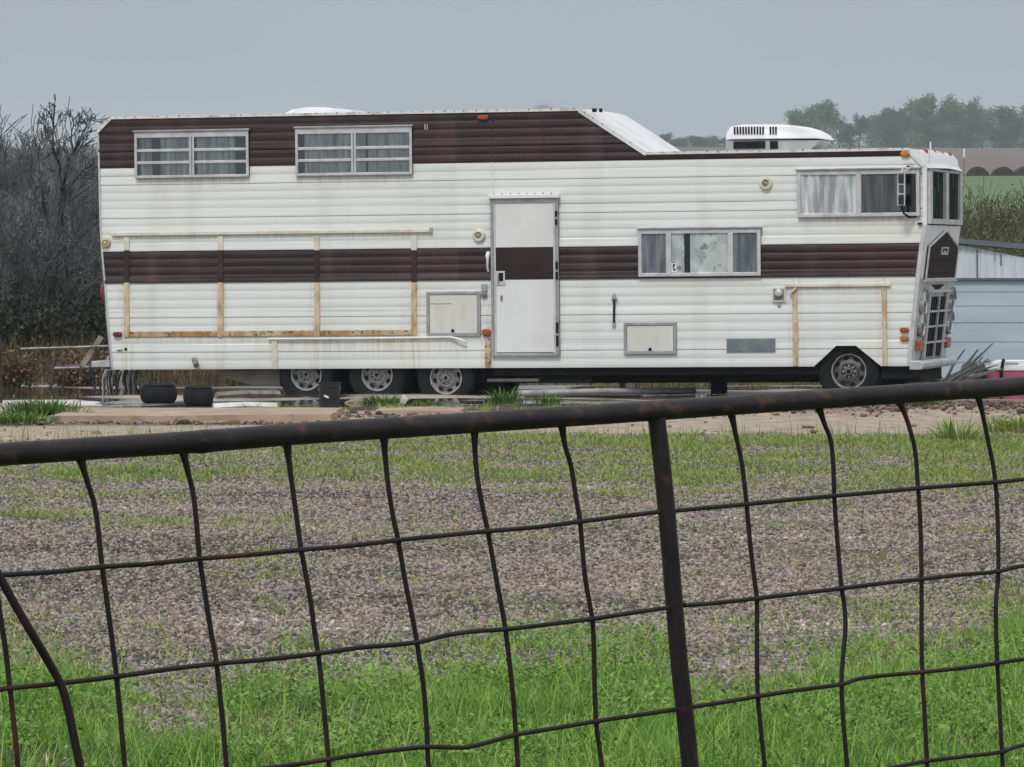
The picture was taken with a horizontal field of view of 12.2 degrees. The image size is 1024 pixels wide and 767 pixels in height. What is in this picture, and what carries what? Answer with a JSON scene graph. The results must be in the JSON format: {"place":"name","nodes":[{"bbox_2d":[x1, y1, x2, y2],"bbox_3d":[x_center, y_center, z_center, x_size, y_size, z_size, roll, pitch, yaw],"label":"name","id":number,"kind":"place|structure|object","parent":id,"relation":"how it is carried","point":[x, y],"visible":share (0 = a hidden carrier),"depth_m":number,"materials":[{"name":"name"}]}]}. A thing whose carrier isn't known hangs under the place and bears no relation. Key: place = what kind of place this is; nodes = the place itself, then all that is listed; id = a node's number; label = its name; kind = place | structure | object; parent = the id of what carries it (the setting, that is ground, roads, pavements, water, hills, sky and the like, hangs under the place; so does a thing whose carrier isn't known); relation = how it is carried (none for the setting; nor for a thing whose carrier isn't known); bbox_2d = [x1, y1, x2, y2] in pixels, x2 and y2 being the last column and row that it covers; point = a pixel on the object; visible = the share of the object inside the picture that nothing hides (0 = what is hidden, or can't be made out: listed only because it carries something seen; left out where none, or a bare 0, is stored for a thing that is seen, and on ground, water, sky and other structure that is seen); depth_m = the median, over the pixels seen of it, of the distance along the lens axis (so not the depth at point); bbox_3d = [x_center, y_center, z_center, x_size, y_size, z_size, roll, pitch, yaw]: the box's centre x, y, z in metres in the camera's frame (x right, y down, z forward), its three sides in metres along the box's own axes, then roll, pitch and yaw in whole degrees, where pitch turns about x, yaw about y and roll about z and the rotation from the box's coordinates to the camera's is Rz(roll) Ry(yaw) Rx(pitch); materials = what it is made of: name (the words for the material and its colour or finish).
{"place":"outdoors","nodes":[
{"label":"outdoors","id":0,"kind":"place"},
{"bbox_2d":[1,328,820,385],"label":"tall dry grass","id":1,"kind":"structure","parent":0,"point":[210,376],"depth_m":63.08,"materials":[{"name":"plant"}]},
{"bbox_2d":[0,428,1023,766],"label":"gravel","id":2,"kind":"structure","parent":0,"point":[626,564],"depth_m":26.81,"materials":[{"name":"gravel"}]},
{"bbox_2d":[0,396,1023,750],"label":"gravel weeds","id":3,"kind":"object","parent":2,"relation":"on","point":[870,442],"visible":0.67,"depth_m":36.69,"materials":[{"name":"green plant"}]},
{"bbox_2d":[0,370,1023,766],"bbox_3d":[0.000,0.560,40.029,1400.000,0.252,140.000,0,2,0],"label":"ground","id":4,"kind":"structure","parent":0,"point":[846,418],"depth_m":33.01,"materials":[{"name":"soil"}]},
{"bbox_2d":[0,338,2,402],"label":"wooden post","id":5,"kind":"object","parent":4,"relation":"on","point":[1,394],"visible":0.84,"depth_m":53.11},
{"bbox_2d":[0,287,51,357],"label":"thicket shrub","id":6,"kind":"object","parent":4,"relation":"on","point":[13,319],"visible":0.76,"depth_m":68.19,"materials":[{"name":"green plant"}]},
{"bbox_2d":[0,287,52,312],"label":"thicket shrub","id":7,"kind":"object","parent":4,"relation":"on","point":[7,303],"visible":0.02,"depth_m":71.93,"materials":[{"name":"green plant"}]},
{"bbox_2d":[2,337,57,387],"bbox_3d":[-6.322,-0.194,60.572,1.035,0.800,0.990,-1,2,-43],"label":"dry bush","id":8,"kind":"object","parent":4,"relation":"on","point":[16,371],"visible":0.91,"depth_m":60.47,"materials":[{"name":"brown plant"}]},
{"bbox_2d":[0,410,63,425],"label":"weed","id":9,"kind":"object","parent":4,"relation":"on","point":[12,419],"visible":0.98,"depth_m":48.51,"materials":[{"name":"green plant"}]},
{"bbox_2d":[0,257,72,300],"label":"thicket shrub","id":10,"kind":"object","parent":4,"relation":"on","point":[17,283],"visible":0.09,"depth_m":81.38,"materials":[{"name":"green plant"}]},
{"bbox_2d":[0,285,83,372],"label":"thicket shrub","id":11,"kind":"object","parent":4,"relation":"on","point":[44,316],"visible":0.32,"depth_m":68.86,"materials":[{"name":"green plant"}]},
{"bbox_2d":[1,294,92,373],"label":"thicket shrub","id":12,"kind":"object","parent":4,"relation":"on","point":[59,326],"visible":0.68,"depth_m":68.19,"materials":[{"name":"green plant"}]},
{"bbox_2d":[0,395,97,416],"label":"weed","id":13,"kind":"object","parent":4,"relation":"on","point":[48,407],"visible":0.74,"depth_m":50.41,"materials":[{"name":"green plant"}]},
{"bbox_2d":[0,104,97,283],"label":"bare tree","id":14,"kind":"object","parent":4,"relation":"on","point":[22,194],"visible":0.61,"depth_m":73.26,"materials":[{"name":"grey plant"}]},
{"bbox_2d":[0,270,99,305],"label":"thicket shrub","id":15,"kind":"object","parent":4,"relation":"on","point":[28,293],"depth_m":78.96,"materials":[{"name":"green plant"}]},
{"bbox_2d":[0,96,99,294],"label":"bare tree","id":16,"kind":"object","parent":4,"relation":"on","point":[6,202],"visible":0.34,"depth_m":77.34,"materials":[{"name":"grey plant"}]},
{"bbox_2d":[0,169,100,326],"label":"bare tree","id":17,"kind":"object","parent":4,"relation":"on","point":[2,262],"visible":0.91,"depth_m":68.53,"materials":[{"name":"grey plant"}]},
{"bbox_2d":[5,209,97,283],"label":"shrub","id":18,"kind":"object","parent":4,"relation":"on","point":[68,261],"visible":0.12,"depth_m":111.31,"materials":[{"name":"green plant"}]},
{"bbox_2d":[0,190,103,362],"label":"bare tree","id":19,"kind":"object","parent":4,"relation":"on","point":[47,262],"visible":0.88,"depth_m":68.99,"materials":[{"name":"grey plant"}]},
{"bbox_2d":[0,113,103,308],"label":"bare tree","id":20,"kind":"object","parent":4,"relation":"on","point":[64,291],"visible":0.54,"depth_m":69.63,"materials":[{"name":"grey plant"}]},
{"bbox_2d":[3,400,101,405],"bbox_3d":[-5.727,0.262,53.966,2.368,0.106,1.940,0,2,0],"label":"concrete strip","id":21,"kind":"object","parent":4,"relation":"on","point":[88,403],"visible":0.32,"depth_m":53.90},
{"bbox_2d":[0,94,109,311],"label":"bare tree","id":22,"kind":"object","parent":4,"relation":"on","point":[47,129],"visible":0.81,"depth_m":69.96,"materials":[{"name":"grey plant"}]},
{"bbox_2d":[15,269,104,310],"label":"thicket shrub","id":23,"kind":"object","parent":4,"relation":"on","point":[71,293],"visible":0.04,"depth_m":76.77,"materials":[{"name":"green plant"}]},
{"bbox_2d":[24,157,101,306],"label":"bare tree","id":24,"kind":"object","parent":4,"relation":"on","point":[91,292],"visible":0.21,"depth_m":76.26,"materials":[{"name":"grey plant"}]},
{"bbox_2d":[35,349,101,386],"bbox_3d":[-5.582,-0.094,61.037,0.932,0.730,0.769,0,2,0],"label":"dry bush","id":25,"kind":"object","parent":4,"relation":"on","point":[73,378],"visible":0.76,"depth_m":60.92,"materials":[{"name":"brown plant"}]},
{"bbox_2d":[43,228,102,285],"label":"shrub","id":26,"kind":"object","parent":4,"relation":"on","point":[89,277],"visible":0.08,"depth_m":111.59,"materials":[{"name":"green plant"}]},
{"bbox_2d":[48,292,108,357],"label":"thicket shrub","id":27,"kind":"object","parent":4,"relation":"on","point":[99,328],"visible":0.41,"depth_m":68.88,"materials":[{"name":"green plant"}]},
{"bbox_2d":[49,342,109,382],"bbox_3d":[-5.453,-0.170,61.726,0.970,0.731,1.076,0,2,0],"label":"dry bush","id":28,"kind":"object","parent":4,"relation":"on","point":[83,354],"visible":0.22,"depth_m":61.61,"materials":[{"name":"brown plant"}]},
{"bbox_2d":[67,349,123,386],"bbox_3d":[-5.259,-0.089,61.213,0.994,0.702,0.849,0,2,0],"label":"dry bush","id":29,"kind":"object","parent":4,"relation":"on","point":[98,371],"visible":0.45,"depth_m":61.09,"materials":[{"name":"brown plant"}]},
{"bbox_2d":[70,297,146,370],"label":"thicket shrub","id":30,"kind":"object","parent":4,"relation":"on","point":[99,299],"visible":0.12,"depth_m":69.15,"materials":[{"name":"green plant"}]},
{"bbox_2d":[49,407,343,422],"bbox_3d":[-3.250,0.358,50.118,2.900,0.139,2.818,0,2,0],"label":"concrete step","id":31,"kind":"object","parent":4,"relation":"on","point":[277,414],"visible":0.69,"depth_m":49.21,"materials":[{"name":"concrete"}]},
{"bbox_2d":[212,402,277,407],"bbox_3d":[-2.865,0.247,51.551,0.706,0.104,0.090,0,2,-18],"label":"timber","id":32,"kind":"object","parent":4,"relation":"on","point":[239,404],"visible":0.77,"depth_m":51.52,"materials":[{"name":"white paint"}]},
{"bbox_2d":[317,382,341,407],"bbox_3d":[-1.978,0.149,52.055,0.267,0.326,0.267,0,2,0],"label":"bucket","id":33,"kind":"object","parent":4,"relation":"on","point":[329,394],"visible":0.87,"depth_m":51.95,"materials":[{"name":"black plastic"}]},
{"bbox_2d":[350,393,415,403],"bbox_3d":[-1.476,0.178,54.002,0.875,0.192,0.835,0,2,0],"label":"weed","id":34,"kind":"object","parent":4,"relation":"on","point":[379,400],"visible":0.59,"depth_m":53.95,"materials":[{"name":"green plant"}]},
{"bbox_2d":[376,406,465,414],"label":"paving slab","id":35,"kind":"structure","parent":4,"relation":"on","point":[418,410],"depth_m":51.03,"materials":[{"name":"beige concrete"}]},
{"bbox_2d":[407,397,443,404],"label":"weed","id":36,"kind":"object","parent":4,"relation":"on","point":[426,402],"visible":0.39,"depth_m":53.50,"materials":[{"name":"green plant"}]},
{"bbox_2d":[480,385,537,401],"bbox_3d":[-0.086,0.129,54.569,0.886,0.248,0.870,0,2,0],"label":"weed","id":37,"kind":"object","parent":4,"relation":"on","point":[504,398],"visible":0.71,"depth_m":54.39,"materials":[{"name":"green plant"}]},
{"bbox_2d":[0,591,1023,766],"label":"grass","id":38,"kind":"structure","parent":4,"relation":"on","point":[482,699],"depth_m":17.00,"materials":[{"name":"plant"}]},
{"bbox_2d":[0,376,1023,766],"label":"gate","id":39,"kind":"structure","parent":4,"relation":"on","point":[654,414],"depth_m":9.72,"materials":[{"name":"metal"}]},
{"bbox_2d":[0,603,1023,766],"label":"clover","id":40,"kind":"object","parent":4,"relation":"on","point":[837,720],"visible":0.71,"depth_m":17.74,"materials":[{"name":"green plant"}]},
{"bbox_2d":[0,601,1023,766],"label":"dead straw","id":41,"kind":"object","parent":4,"relation":"on","point":[472,659],"visible":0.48,"depth_m":20.49,"materials":[{"name":"plant"}]},
{"bbox_2d":[0,399,1023,437],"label":"rubble","id":42,"kind":"object","parent":4,"relation":"on","point":[968,404],"visible":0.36,"depth_m":50.71,"materials":[{"name":"soil"}]},
{"bbox_2d":[895,400,952,406],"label":"weed","id":43,"kind":"object","parent":42,"relation":"on","point":[921,403],"visible":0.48,"depth_m":51.23,"materials":[{"name":"green plant"}]},
{"bbox_2d":[2,385,1023,410],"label":"concrete pad","id":44,"kind":"object","parent":4,"relation":"on","point":[122,398],"visible":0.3,"depth_m":56.44,"materials":[{"name":"concrete"}]},
{"bbox_2d":[20,345,141,390],"bbox_3d":[-5.110,-0.114,59.624,2.011,0.734,1.194,1,2,36],"label":"picnic table","id":45,"kind":"object","parent":44,"relation":"on","point":[127,379],"visible":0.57,"depth_m":59.59,"materials":[{"name":"metal"}]},
{"bbox_2d":[79,335,103,368],"bbox_3d":[-5.221,-0.390,59.611,0.070,0.408,0.654,0,2,18],"label":"board","id":46,"kind":"object","parent":45,"relation":"on","point":[88,356],"visible":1,"depth_m":59.54,"materials":[{"name":"grey wood"}]},
{"bbox_2d":[140,383,176,403],"bbox_3d":[-3.967,0.110,53.919,0.423,0.222,0.423,0,2,0],"label":"black tub","id":47,"kind":"object","parent":44,"relation":"on","point":[158,393],"visible":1,"depth_m":53.75,"materials":[{"name":"plastic"}]},
{"bbox_2d":[183,386,213,405],"bbox_3d":[-3.459,0.137,52.970,0.338,0.218,0.338,0,2,0],"label":"black tub","id":48,"kind":"object","parent":44,"relation":"on","point":[198,395],"visible":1,"depth_m":52.84,"materials":[{"name":"plastic"}]},
{"bbox_2d":[215,390,280,398],"bbox_3d":[-3.060,0.124,55.666,0.870,0.092,0.080,-1,2,-36],"label":"timber","id":49,"kind":"object","parent":44,"relation":"on","point":[244,393],"visible":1,"depth_m":55.64,"materials":[{"name":"grey wood"}]},
{"bbox_2d":[92,103,962,394],"bbox_3d":[0.148,-1.591,58.004,10.330,3.573,2.720,0,1,15],"label":"motorhome","id":50,"kind":"object","parent":44,"relation":"on","point":[300,251],"visible":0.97,"depth_m":56.97,"materials":[{"name":"white"}]},
{"bbox_2d":[132,129,249,177],"bbox_3d":[-3.858,-2.770,57.854,1.474,0.577,0.075,0,1,15],"label":"window","id":51,"kind":"structure","parent":50,"relation":"in","point":[194,153],"depth_m":57.85,"materials":[{"name":"white"}]},
{"bbox_2d":[293,125,413,175],"bbox_3d":[-1.890,-2.782,57.345,1.480,0.591,0.075,0,1,15],"label":"window","id":52,"kind":"structure","parent":50,"relation":"in","point":[364,149],"depth_m":57.33,"materials":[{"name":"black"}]},
{"bbox_2d":[488,193,559,356],"bbox_3d":[0.146,-1.288,56.854,0.870,1.933,0.085,0,1,15],"label":"door","id":53,"kind":"structure","parent":50,"relation":"in","point":[524,228],"depth_m":56.85,"materials":[{"name":"metal"}]},
{"bbox_2d":[636,226,761,276],"bbox_3d":[2.199,-1.546,56.320,1.497,0.578,0.075,0,1,15],"label":"window","id":54,"kind":"structure","parent":50,"relation":"in","point":[662,251],"depth_m":56.32,"materials":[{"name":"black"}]},
{"bbox_2d":[795,167,920,216],"bbox_3d":[4.025,-2.222,55.829,1.472,0.565,0.075,0,1,15],"label":"window","id":55,"kind":"structure","parent":50,"relation":"in","point":[821,192],"depth_m":55.82,"materials":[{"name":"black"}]},
{"bbox_2d":[525,393,640,397],"bbox_3d":[0.831,0.143,56.185,1.450,0.051,0.044,-1,2,-21],"label":"iron rod","id":56,"kind":"object","parent":44,"relation":"on","point":[599,395],"visible":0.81,"depth_m":56.19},
{"bbox_2d":[515,388,695,395],"bbox_3d":[1.114,0.097,56.715,2.383,0.080,0.070,-1,2,-27],"label":"pipe","id":57,"kind":"object","parent":44,"relation":"on","point":[628,390],"visible":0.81,"depth_m":56.73,"materials":[{"name":"grey paint"}]},
{"bbox_2d":[986,359,1023,378],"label":"cooler","id":58,"kind":"object","parent":44,"relation":"on","point":[1012,368],"visible":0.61,"depth_m":59.96,"materials":[{"name":"pink plastic"}]},
{"bbox_2d":[530,390,575,401],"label":"weed","id":59,"kind":"object","parent":4,"relation":"on","point":[551,399],"visible":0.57,"depth_m":54.45,"materials":[{"name":"green plant"}]},
{"bbox_2d":[922,413,996,439],"bbox_3d":[4.091,0.392,43.959,0.881,0.292,0.795,0,2,0],"label":"weed","id":60,"kind":"object","parent":4,"relation":"on","point":[949,430],"visible":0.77,"depth_m":43.94,"materials":[{"name":"green plant"}]},
{"bbox_2d":[941,343,1001,381],"bbox_3d":[5.701,-0.223,59.563,0.732,0.568,0.694,0,2,0],"label":"yucca","id":61,"kind":"object","parent":4,"relation":"on","point":[968,368],"visible":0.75,"depth_m":59.32,"materials":[{"name":"green plant"}]},
{"bbox_2d":[942,238,1023,377],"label":"shed","id":62,"kind":"structure","parent":4,"relation":"on","point":[989,302],"depth_m":63.99,"materials":[{"name":"blue metal"}]},
{"bbox_2d":[960,190,1022,238],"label":"willow shrub","id":63,"kind":"object","parent":4,"relation":"on","point":[983,217],"visible":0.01,"depth_m":79.19,"materials":[{"name":"green plant"}]},
{"bbox_2d":[959,187,1023,252],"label":"willow shrub","id":64,"kind":"object","parent":4,"relation":"on","point":[979,230],"visible":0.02,"depth_m":77.61,"materials":[{"name":"green plant"}]},
{"bbox_2d":[959,189,1023,246],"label":"willow shrub","id":65,"kind":"object","parent":4,"relation":"on","point":[995,209],"visible":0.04,"depth_m":78.81,"materials":[{"name":"green plant"}]},
{"bbox_2d":[960,214,1023,256],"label":"willow shrub","id":66,"kind":"object","parent":4,"relation":"on","point":[1004,238],"visible":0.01,"depth_m":73.78,"materials":[{"name":"green plant"}]},
{"bbox_2d":[962,223,1023,257],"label":"willow shrub","id":67,"kind":"object","parent":4,"relation":"on","point":[1009,251],"visible":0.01,"depth_m":72.71,"materials":[{"name":"green plant"}]},
{"bbox_2d":[963,170,1023,230],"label":"willow shrub","id":68,"kind":"object","parent":4,"relation":"on","point":[985,198],"visible":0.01,"depth_m":82.90,"materials":[{"name":"green plant"}]},
{"bbox_2d":[964,180,1023,240],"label":"willow shrub","id":69,"kind":"object","parent":4,"relation":"on","point":[1015,207],"visible":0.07,"depth_m":79.63,"materials":[{"name":"green plant"}]},
{"bbox_2d":[972,412,1023,432],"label":"weed","id":70,"kind":"object","parent":4,"relation":"on","point":[1004,426],"visible":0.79,"depth_m":46.03,"materials":[{"name":"green plant"}]},
{"bbox_2d":[0,0,1023,147],"label":"sky","id":71,"kind":"structure","parent":0,"point":[682,68],"materials":[{"name":"grey"}]},
{"bbox_2d":[3,147,1023,175],"bbox_3d":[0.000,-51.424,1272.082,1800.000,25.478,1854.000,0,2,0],"label":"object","id":72,"kind":"structure","parent":0,"point":[989,160],"depth_m":638.06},
{"bbox_2d":[681,135,708,146],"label":"hill tree","id":73,"kind":"object","parent":72,"relation":"on","point":[696,141],"visible":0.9,"depth_m":1309.35,"materials":[{"name":"green plant"}]},
{"bbox_2d":[702,135,721,146],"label":"hill tree","id":74,"kind":"object","parent":72,"relation":"on","point":[710,143],"visible":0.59,"depth_m":1325.85,"materials":[{"name":"green plant"}]},
{"bbox_2d":[783,104,835,140],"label":"hill tree","id":75,"kind":"object","parent":72,"relation":"on","point":[808,119],"visible":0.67,"depth_m":1214.07,"materials":[{"name":"green plant"}]},
{"bbox_2d":[805,99,843,147],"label":"hill tree","id":76,"kind":"object","parent":72,"relation":"on","point":[826,111],"visible":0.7,"depth_m":1229.93,"materials":[{"name":"green plant"}]},
{"bbox_2d":[830,108,846,147],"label":"hill tree","id":77,"kind":"object","parent":72,"relation":"on","point":[839,122],"visible":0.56,"depth_m":1277.46,"materials":[{"name":"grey plant"}]},
{"bbox_2d":[829,123,871,147],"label":"hill tree","id":78,"kind":"object","parent":72,"relation":"on","point":[847,134],"visible":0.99,"depth_m":1181.40,"materials":[{"name":"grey plant"}]},
{"bbox_2d":[853,112,875,147],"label":"hill tree","id":79,"kind":"object","parent":72,"relation":"on","point":[863,122],"visible":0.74,"depth_m":1244.64,"materials":[{"name":"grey plant"}]},
{"bbox_2d":[861,116,881,147],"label":"hill tree","id":80,"kind":"object","parent":72,"relation":"on","point":[873,128],"visible":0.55,"depth_m":1293.57,"materials":[{"name":"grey plant"}]},
{"bbox_2d":[863,106,896,147],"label":"hill tree","id":81,"kind":"object","parent":72,"relation":"on","point":[883,116],"visible":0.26,"depth_m":1262.95,"materials":[{"name":"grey plant"}]},
{"bbox_2d":[873,119,911,147],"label":"hill tree","id":82,"kind":"object","parent":72,"relation":"on","point":[890,129],"visible":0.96,"depth_m":1173.26,"materials":[{"name":"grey plant"}]},
{"bbox_2d":[881,104,919,147],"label":"hill tree","id":83,"kind":"object","parent":72,"relation":"on","point":[902,117],"visible":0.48,"depth_m":1214.83,"materials":[{"name":"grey plant"}]},
{"bbox_2d":[902,97,936,147],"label":"hill tree","id":84,"kind":"object","parent":72,"relation":"on","point":[912,131],"visible":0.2,"depth_m":1244.95,"materials":[{"name":"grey plant"}]},
{"bbox_2d":[907,92,943,147],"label":"hill tree","id":85,"kind":"object","parent":72,"relation":"on","point":[924,107],"visible":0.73,"depth_m":1229.93,"materials":[{"name":"green plant"}]},
{"bbox_2d":[908,117,953,147],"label":"hill tree","id":86,"kind":"object","parent":72,"relation":"on","point":[928,128],"visible":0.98,"depth_m":1174.05,"materials":[{"name":"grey plant"}]},
{"bbox_2d":[932,93,955,147],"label":"hill tree","id":87,"kind":"object","parent":72,"relation":"on","point":[941,117],"visible":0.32,"depth_m":1261.27,"materials":[{"name":"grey plant"}]},
{"bbox_2d":[943,99,968,147],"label":"hill tree","id":88,"kind":"object","parent":72,"relation":"on","point":[955,116],"visible":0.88,"depth_m":1230.25,"materials":[{"name":"green plant"}]},
{"bbox_2d":[943,120,987,147],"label":"hill tree","id":89,"kind":"object","parent":72,"relation":"on","point":[968,130],"visible":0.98,"depth_m":1173.31,"materials":[{"name":"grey plant"}]},
{"bbox_2d":[950,96,989,147],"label":"hill tree","id":90,"kind":"object","parent":72,"relation":"on","point":[972,112],"visible":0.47,"depth_m":1247.00,"materials":[{"name":"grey plant"}]},
{"bbox_2d":[973,104,994,147],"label":"hill tree","id":91,"kind":"object","parent":72,"relation":"on","point":[986,115],"visible":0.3,"depth_m":1276.55,"materials":[{"name":"green plant"}]},
{"bbox_2d":[979,117,999,144],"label":"hill tree","id":92,"kind":"object","parent":72,"relation":"on","point":[990,128],"visible":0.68,"depth_m":1262.26,"materials":[{"name":"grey plant"}]},
{"bbox_2d":[977,123,1023,147],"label":"hill tree","id":93,"kind":"object","parent":72,"relation":"on","point":[1000,135],"visible":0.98,"depth_m":1173.44,"materials":[{"name":"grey plant"}]},
{"bbox_2d":[986,105,1023,147],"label":"hill tree","id":94,"kind":"object","parent":72,"relation":"on","point":[1003,116],"visible":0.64,"depth_m":1212.58,"materials":[{"name":"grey plant"}]},
{"bbox_2d":[5,176,1023,226],"bbox_3d":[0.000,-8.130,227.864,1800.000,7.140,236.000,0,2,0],"label":"green field","id":95,"kind":"structure","parent":0,"point":[1003,182],"depth_m":300.67,"materials":[{"name":"plant"}]},
{"bbox_2d":[0,164,51,222],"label":"bare tree","id":96,"kind":"object","parent":95,"relation":"on","point":[18,207],"visible":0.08,"depth_m":129.59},
{"bbox_2d":[0,128,97,208],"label":"bare tree","id":97,"kind":"object","parent":95,"relation":"on","point":[11,159],"visible":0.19,"depth_m":150.48,"materials":[{"name":"plant"}]},
{"bbox_2d":[0,138,97,200],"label":"bare tree","id":98,"kind":"object","parent":95,"relation":"on","point":[92,149],"depth_m":165.24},
{"bbox_2d":[6,166,98,238],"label":"bare tree","id":99,"kind":"object","parent":95,"relation":"on","point":[37,214],"visible":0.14,"depth_m":125.68,"materials":[{"name":"plant"}]},
{"bbox_2d":[18,133,98,229],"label":"bare tree","id":100,"kind":"object","parent":95,"relation":"on","point":[77,165],"visible":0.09,"depth_m":139.15,"materials":[{"name":"plant"}]},
{"bbox_2d":[966,166,989,175],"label":"hay bale","id":101,"kind":"object","parent":95,"relation":"on","point":[981,171],"visible":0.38,"depth_m":341.49},
{"bbox_2d":[990,166,1014,175],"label":"hay bale","id":102,"kind":"object","parent":95,"relation":"on","point":[1003,171],"visible":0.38,"depth_m":340.99},
{"bbox_2d":[669,137,693,146],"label":"hill tree","id":103,"kind":"object","parent":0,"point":[678,142],"visible":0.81,"depth_m":1325.57,"materials":[{"name":"green plant"}]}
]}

